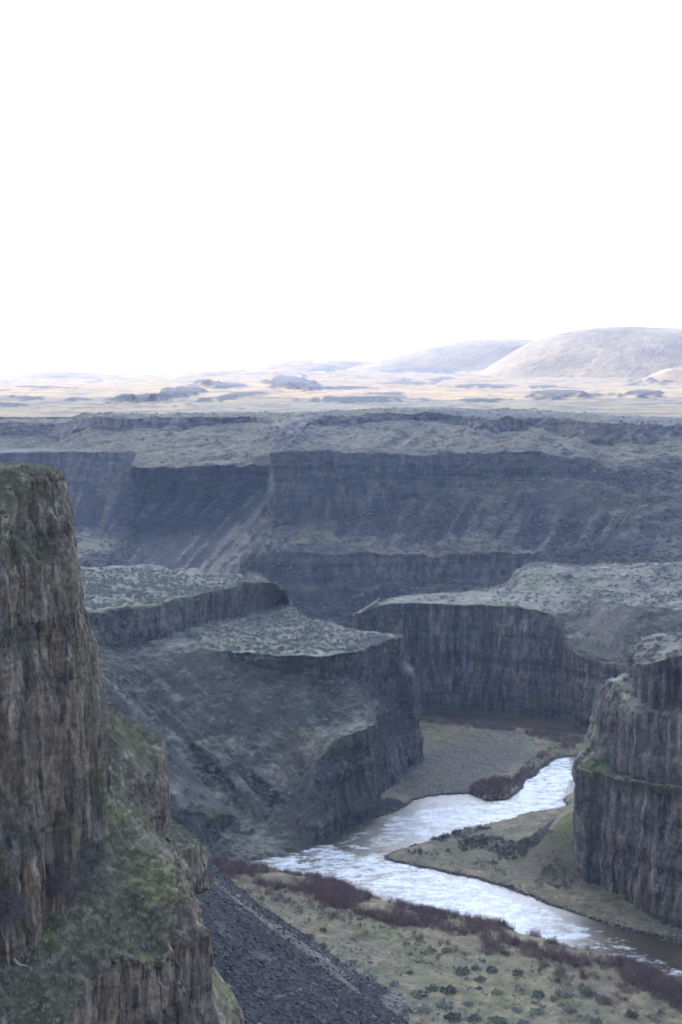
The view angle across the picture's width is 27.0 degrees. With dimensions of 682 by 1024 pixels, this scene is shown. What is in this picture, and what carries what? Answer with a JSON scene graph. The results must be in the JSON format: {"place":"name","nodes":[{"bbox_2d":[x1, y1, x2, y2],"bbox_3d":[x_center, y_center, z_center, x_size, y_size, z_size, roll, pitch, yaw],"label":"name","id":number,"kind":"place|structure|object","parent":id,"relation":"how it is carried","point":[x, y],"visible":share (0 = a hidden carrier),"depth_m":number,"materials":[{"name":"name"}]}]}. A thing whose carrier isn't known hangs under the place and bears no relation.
{"place":"outdoors","nodes":[
{"label":"outdoors","id":0,"kind":"place"},
{"bbox_2d":[0,465,114,966],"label":"cliff","id":1,"kind":"structure","parent":0,"point":[55,774],"depth_m":146.73,"materials":[{"name":"grey stone"}]},
{"bbox_2d":[0,886,31,939],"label":"bare bush","id":2,"kind":"object","parent":1,"relation":"on","point":[7,924],"visible":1,"depth_m":136.50,"materials":[{"name":"grey plant"}]},
{"bbox_2d":[45,874,66,902],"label":"bare bush","id":3,"kind":"object","parent":1,"relation":"on","point":[53,892],"visible":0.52,"depth_m":146.01,"materials":[{"name":"grey plant"}]},
{"bbox_2d":[45,858,96,907],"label":"bare bush","id":4,"kind":"object","parent":1,"relation":"on","point":[58,883],"visible":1,"depth_m":144.37,"materials":[{"name":"grey plant"}]},
{"bbox_2d":[78,839,109,875],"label":"bare bush","id":5,"kind":"object","parent":1,"relation":"on","point":[100,856],"visible":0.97,"depth_m":153.28,"materials":[{"name":"grey plant"}]},
{"bbox_2d":[0,461,203,999],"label":"brush","id":6,"kind":"object","parent":1,"relation":"on","point":[110,850],"visible":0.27,"depth_m":160.39,"materials":[{"name":"green plant"}]},
{"bbox_2d":[4,371,131,378],"bbox_3d":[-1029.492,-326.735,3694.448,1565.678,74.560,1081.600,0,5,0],"label":"hill","id":7,"kind":"structure","parent":0,"point":[53,374],"depth_m":3476.82,"materials":[{"name":"beige soil"}]},
{"bbox_2d":[0,461,239,1023],"bbox_3d":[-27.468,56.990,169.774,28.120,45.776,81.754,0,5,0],"label":"hillside","id":8,"kind":"structure","parent":0,"point":[130,989],"depth_m":148.67,"materials":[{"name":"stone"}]},
{"bbox_2d":[13,958,27,966],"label":"fallen log","id":9,"kind":"object","parent":8,"relation":"on","point":[16,961],"visible":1,"depth_m":131.82,"materials":[{"name":"grey wood"}]},
{"bbox_2d":[0,448,272,575],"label":"canyon wall","id":10,"kind":"structure","parent":0,"point":[98,474],"depth_m":969.99,"materials":[{"name":"grey stone"}]},
{"bbox_2d":[106,705,171,844],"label":"mossy buttress","id":11,"kind":"structure","parent":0,"point":[148,793],"depth_m":201.99,"materials":[{"name":"stone"}]},
{"bbox_2d":[102,673,233,847],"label":"gully slope","id":12,"kind":"structure","parent":0,"point":[207,829],"depth_m":380.68,"materials":[{"name":"grey stone"}]},
{"bbox_2d":[167,824,214,894],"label":"grassy knoll","id":13,"kind":"structure","parent":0,"point":[197,859],"depth_m":229.34,"materials":[{"name":"grey stone"}]},
{"bbox_2d":[212,966,244,1023],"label":"mossy foot","id":14,"kind":"object","parent":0,"point":[218,981],"visible":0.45,"depth_m":167.96},
{"bbox_2d":[162,369,323,376],"bbox_3d":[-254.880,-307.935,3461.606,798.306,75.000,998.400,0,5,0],"label":"hill","id":15,"kind":"structure","parent":0,"point":[237,372],"depth_m":3271.71,"materials":[{"name":"beige soil"}]},
{"bbox_2d":[80,564,424,860],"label":"sage mesa","id":16,"kind":"structure","parent":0,"point":[351,778],"depth_m":430.43,"materials":[{"name":"grey stone"}]},
{"bbox_2d":[81,561,681,822],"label":"sagebrush cover","id":17,"kind":"object","parent":16,"relation":"on","point":[143,583],"visible":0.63,"depth_m":476.90,"materials":[{"name":"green plant"}]},
{"bbox_2d":[255,359,373,369],"bbox_3d":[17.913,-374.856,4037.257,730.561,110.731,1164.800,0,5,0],"label":"hill","id":18,"kind":"structure","parent":0,"point":[310,364],"depth_m":3795.61,"materials":[{"name":"beige soil"}]},
{"bbox_2d":[0,407,681,467],"bbox_3d":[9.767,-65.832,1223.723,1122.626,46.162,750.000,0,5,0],"label":"bench","id":19,"kind":"object","parent":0,"point":[564,429],"visible":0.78,"depth_m":1036.20,"materials":[{"name":"grey stone"}]},
{"bbox_2d":[0,407,681,465],"bbox_3d":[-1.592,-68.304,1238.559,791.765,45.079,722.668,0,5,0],"label":"rim brush","id":20,"kind":"object","parent":19,"relation":"on","point":[575,445],"visible":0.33,"depth_m":1069.11,"materials":[{"name":"plant"}]},
{"bbox_2d":[0,369,681,416],"bbox_3d":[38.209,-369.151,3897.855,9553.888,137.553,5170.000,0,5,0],"label":"plateau","id":21,"kind":"structure","parent":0,"point":[330,389],"depth_m":1895.20,"materials":[{"name":"beige plant"}]},
{"bbox_2d":[0,0,681,376],"label":"sky","id":22,"kind":"structure","parent":0,"point":[186,186],"materials":[{"name":"white"}]},
{"bbox_2d":[348,338,535,370],"bbox_3d":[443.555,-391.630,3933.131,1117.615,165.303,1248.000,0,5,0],"label":"hill","id":23,"kind":"structure","parent":0,"point":[476,354],"depth_m":3637.64,"materials":[{"name":"grey plant"}]},
{"bbox_2d":[222,716,681,1023],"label":"ground","id":24,"kind":"structure","parent":0,"point":[525,869],"depth_m":323.56,"materials":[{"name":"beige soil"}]},
{"bbox_2d":[305,933,315,937],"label":"sagebrush","id":25,"kind":"object","parent":24,"relation":"on","point":[310,935],"visible":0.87,"depth_m":311.67,"materials":[{"name":"grey plant"}]},
{"bbox_2d":[342,958,357,965],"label":"sagebrush","id":26,"kind":"object","parent":24,"relation":"on","point":[349,960],"visible":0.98,"depth_m":297.35,"materials":[{"name":"grey plant"}]},
{"bbox_2d":[365,972,378,980],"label":"sagebrush","id":27,"kind":"object","parent":24,"relation":"on","point":[371,975],"visible":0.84,"depth_m":289.46,"materials":[{"name":"grey plant"}]},
{"bbox_2d":[390,980,398,986],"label":"sagebrush","id":28,"kind":"object","parent":24,"relation":"on","point":[395,983],"visible":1,"depth_m":286.09,"materials":[{"name":"grey plant"}]},
{"bbox_2d":[410,988,428,998],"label":"sagebrush","id":29,"kind":"object","parent":24,"relation":"on","point":[421,991],"visible":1,"depth_m":281.25,"materials":[{"name":"grey plant"}]},
{"bbox_2d":[415,1002,434,1012],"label":"sagebrush","id":30,"kind":"object","parent":24,"relation":"on","point":[422,1007],"visible":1,"depth_m":274.35,"materials":[{"name":"grey plant"}]},
{"bbox_2d":[423,983,441,991],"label":"sagebrush","id":31,"kind":"object","parent":24,"relation":"on","point":[433,986],"visible":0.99,"depth_m":284.62,"materials":[{"name":"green plant"}]},
{"bbox_2d":[432,998,455,1009],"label":"sagebrush","id":32,"kind":"object","parent":24,"relation":"on","point":[440,1002],"visible":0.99,"depth_m":276.44,"materials":[{"name":"grey plant"}]},
{"bbox_2d":[212,853,681,1012],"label":"willow thicket","id":33,"kind":"object","parent":24,"relation":"on","point":[329,888],"visible":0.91,"depth_m":320.63,"materials":[{"name":"brown plant"}]},
{"bbox_2d":[441,946,452,952],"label":"dark shrub","id":34,"kind":"object","parent":24,"relation":"on","point":[446,948],"visible":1,"depth_m":303.28,"materials":[{"name":"plant"}]},
{"bbox_2d":[440,984,457,993],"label":"dark shrub","id":35,"kind":"object","parent":24,"relation":"on","point":[450,988],"visible":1,"depth_m":283.05,"materials":[{"name":"plant"}]},
{"bbox_2d":[444,1010,461,1022],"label":"dark shrub","id":36,"kind":"object","parent":24,"relation":"on","point":[449,1014],"visible":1,"depth_m":270.75,"materials":[{"name":"plant"}]},
{"bbox_2d":[247,889,674,1023],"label":"flat brush","id":37,"kind":"object","parent":24,"relation":"on","point":[430,948],"visible":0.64,"depth_m":297.29,"materials":[{"name":"green plant"}]},
{"bbox_2d":[454,966,469,975],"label":"sagebrush","id":38,"kind":"object","parent":24,"relation":"on","point":[465,969],"visible":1,"depth_m":292.91,"materials":[{"name":"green plant"}]},
{"bbox_2d":[462,1000,473,1006],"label":"sagebrush","id":39,"kind":"object","parent":24,"relation":"on","point":[467,1001],"visible":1,"depth_m":277.15,"materials":[{"name":"grey plant"}]},
{"bbox_2d":[465,1012,482,1022],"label":"sagebrush","id":40,"kind":"object","parent":24,"relation":"on","point":[472,1016],"visible":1,"depth_m":269.92,"materials":[{"name":"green plant"}]},
{"bbox_2d":[475,975,486,980],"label":"sagebrush","id":41,"kind":"object","parent":24,"relation":"on","point":[479,977],"visible":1,"depth_m":288.91,"materials":[{"name":"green plant"}]},
{"bbox_2d":[403,825,577,889],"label":"point brush","id":42,"kind":"object","parent":24,"relation":"on","point":[517,847],"visible":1,"depth_m":370.63,"materials":[{"name":"brown plant"}]},
{"bbox_2d":[486,965,497,972],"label":"sagebrush","id":43,"kind":"object","parent":24,"relation":"on","point":[493,967],"visible":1,"depth_m":293.44,"materials":[{"name":"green plant"}]},
{"bbox_2d":[490,988,503,994],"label":"sagebrush","id":44,"kind":"object","parent":24,"relation":"on","point":[496,989],"visible":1,"depth_m":282.72,"materials":[{"name":"grey plant"}]},
{"bbox_2d":[491,1014,507,1023],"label":"dark shrub","id":45,"kind":"object","parent":24,"relation":"on","point":[501,1019],"visible":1,"depth_m":269.21,"materials":[{"name":"green plant"}]},
{"bbox_2d":[420,716,584,799],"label":"willow patch","id":46,"kind":"object","parent":24,"relation":"on","point":[496,786],"visible":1,"depth_m":470.32,"materials":[{"name":"brown plant"}]},
{"bbox_2d":[510,1005,521,1012],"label":"sagebrush","id":47,"kind":"object","parent":24,"relation":"on","point":[518,1007],"visible":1,"depth_m":274.69,"materials":[{"name":"grey plant"}]},
{"bbox_2d":[512,967,523,975],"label":"dark shrub","id":48,"kind":"object","parent":24,"relation":"on","point":[518,971],"visible":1,"depth_m":291.50,"materials":[{"name":"plant"}]},
{"bbox_2d":[517,1018,529,1023],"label":"sagebrush","id":49,"kind":"object","parent":24,"relation":"on","point":[520,1021],"visible":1,"depth_m":268.12,"materials":[{"name":"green plant"}]},
{"bbox_2d":[530,989,544,998],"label":"sagebrush","id":50,"kind":"object","parent":24,"relation":"on","point":[541,992],"visible":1,"depth_m":281.20,"materials":[{"name":"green plant"}]},
{"bbox_2d":[530,1007,544,1014],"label":"sagebrush","id":51,"kind":"object","parent":24,"relation":"on","point":[539,1009],"visible":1,"depth_m":274.00,"materials":[{"name":"grey plant"}]},
{"bbox_2d":[557,963,565,974],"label":"willow shrub","id":52,"kind":"object","parent":24,"relation":"on","point":[561,969],"visible":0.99,"depth_m":291.56,"materials":[{"name":"brown plant"}]},
{"bbox_2d":[554,986,573,996],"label":"sagebrush","id":53,"kind":"object","parent":24,"relation":"on","point":[564,990],"visible":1,"depth_m":282.24,"materials":[{"name":"grey plant"}]},
{"bbox_2d":[562,1006,577,1013],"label":"dark shrub","id":54,"kind":"object","parent":24,"relation":"on","point":[569,1008],"visible":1,"depth_m":274.25,"materials":[{"name":"grey plant"}]},
{"bbox_2d":[579,985,592,995],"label":"dark shrub","id":55,"kind":"object","parent":24,"relation":"on","point":[585,990],"visible":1,"depth_m":282.05,"materials":[{"name":"green plant"}]},
{"bbox_2d":[588,1017,601,1023],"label":"sagebrush","id":56,"kind":"object","parent":24,"relation":"on","point":[597,1020],"visible":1,"depth_m":269.39,"materials":[{"name":"grey plant"}]},
{"bbox_2d":[596,994,606,1004],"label":"sagebrush","id":57,"kind":"object","parent":24,"relation":"on","point":[599,999],"visible":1,"depth_m":278.10,"materials":[{"name":"grey plant"}]},
{"bbox_2d":[601,994,611,1004],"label":"willow shrub","id":58,"kind":"object","parent":24,"relation":"on","point":[605,997],"visible":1,"depth_m":277.27,"materials":[{"name":"plant"}]},
{"bbox_2d":[624,1009,638,1017],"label":"dark shrub","id":59,"kind":"object","parent":24,"relation":"on","point":[629,1012],"visible":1,"depth_m":271.77,"materials":[{"name":"green plant"}]},
{"bbox_2d":[637,977,647,985],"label":"willow shrub","id":60,"kind":"object","parent":24,"relation":"on","point":[642,980],"visible":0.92,"depth_m":287.25,"materials":[{"name":"brown plant"}]},
{"bbox_2d":[648,1014,661,1021],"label":"sagebrush","id":61,"kind":"object","parent":24,"relation":"on","point":[657,1019],"visible":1,"depth_m":269.97,"materials":[{"name":"grey plant"}]},
{"bbox_2d":[228,707,681,981],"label":"river","id":62,"kind":"structure","parent":0,"point":[354,856],"depth_m":364.70,"materials":[{"name":"liquid"}]},
{"bbox_2d":[239,446,681,628],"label":"canyon wall","id":63,"kind":"structure","parent":0,"point":[314,486],"depth_m":848.45,"materials":[{"name":"grey stone"}]},
{"bbox_2d":[70,469,681,624],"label":"distant brush","id":64,"kind":"object","parent":63,"relation":"on","point":[315,539],"visible":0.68,"depth_m":841.40,"materials":[{"name":"plant"}]},
{"bbox_2d":[353,591,681,731],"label":"horseshoe cliff","id":65,"kind":"structure","parent":0,"point":[470,650],"depth_m":541.61,"materials":[{"name":"grey stone"}]},
{"bbox_2d":[470,562,681,608],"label":"sage terrace","id":66,"kind":"structure","parent":0,"point":[626,585],"depth_m":594.16,"materials":[{"name":"grey plant"}]},
{"bbox_2d":[478,326,681,377],"bbox_3d":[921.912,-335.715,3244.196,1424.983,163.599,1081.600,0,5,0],"label":"hill","id":67,"kind":"structure","parent":0,"point":[623,351],"depth_m":2951.54,"materials":[{"name":"beige plant"}]},
{"bbox_2d":[572,633,681,928],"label":"cliff","id":68,"kind":"structure","parent":0,"point":[627,842],"depth_m":333.70,"materials":[{"name":"grey stone"}]},
{"bbox_2d":[641,367,681,381],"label":"hill","id":69,"kind":"structure","parent":0,"point":[674,374],"depth_m":2525.58,"materials":[{"name":"beige soil"}]},
{"label":"bedrock","id":70,"kind":"structure","parent":0,"visible":0},
{"bbox_2d":[171,842,414,1023],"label":"scree fan","id":71,"kind":"object","parent":70,"relation":"on","point":[304,957],"visible":0.49,"depth_m":271.07},
{"bbox_2d":[194,863,412,1023],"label":"rubble","id":72,"kind":"object","parent":71,"relation":"on","point":[273,932],"visible":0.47,"depth_m":276.27,"materials":[{"name":"grey gravel"}]},
{"bbox_2d":[213,864,410,1023],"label":"scree blocks","id":73,"kind":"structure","parent":71,"relation":"on","point":[356,1012],"depth_m":271.91,"materials":[{"name":"grey stone"}]}
]}

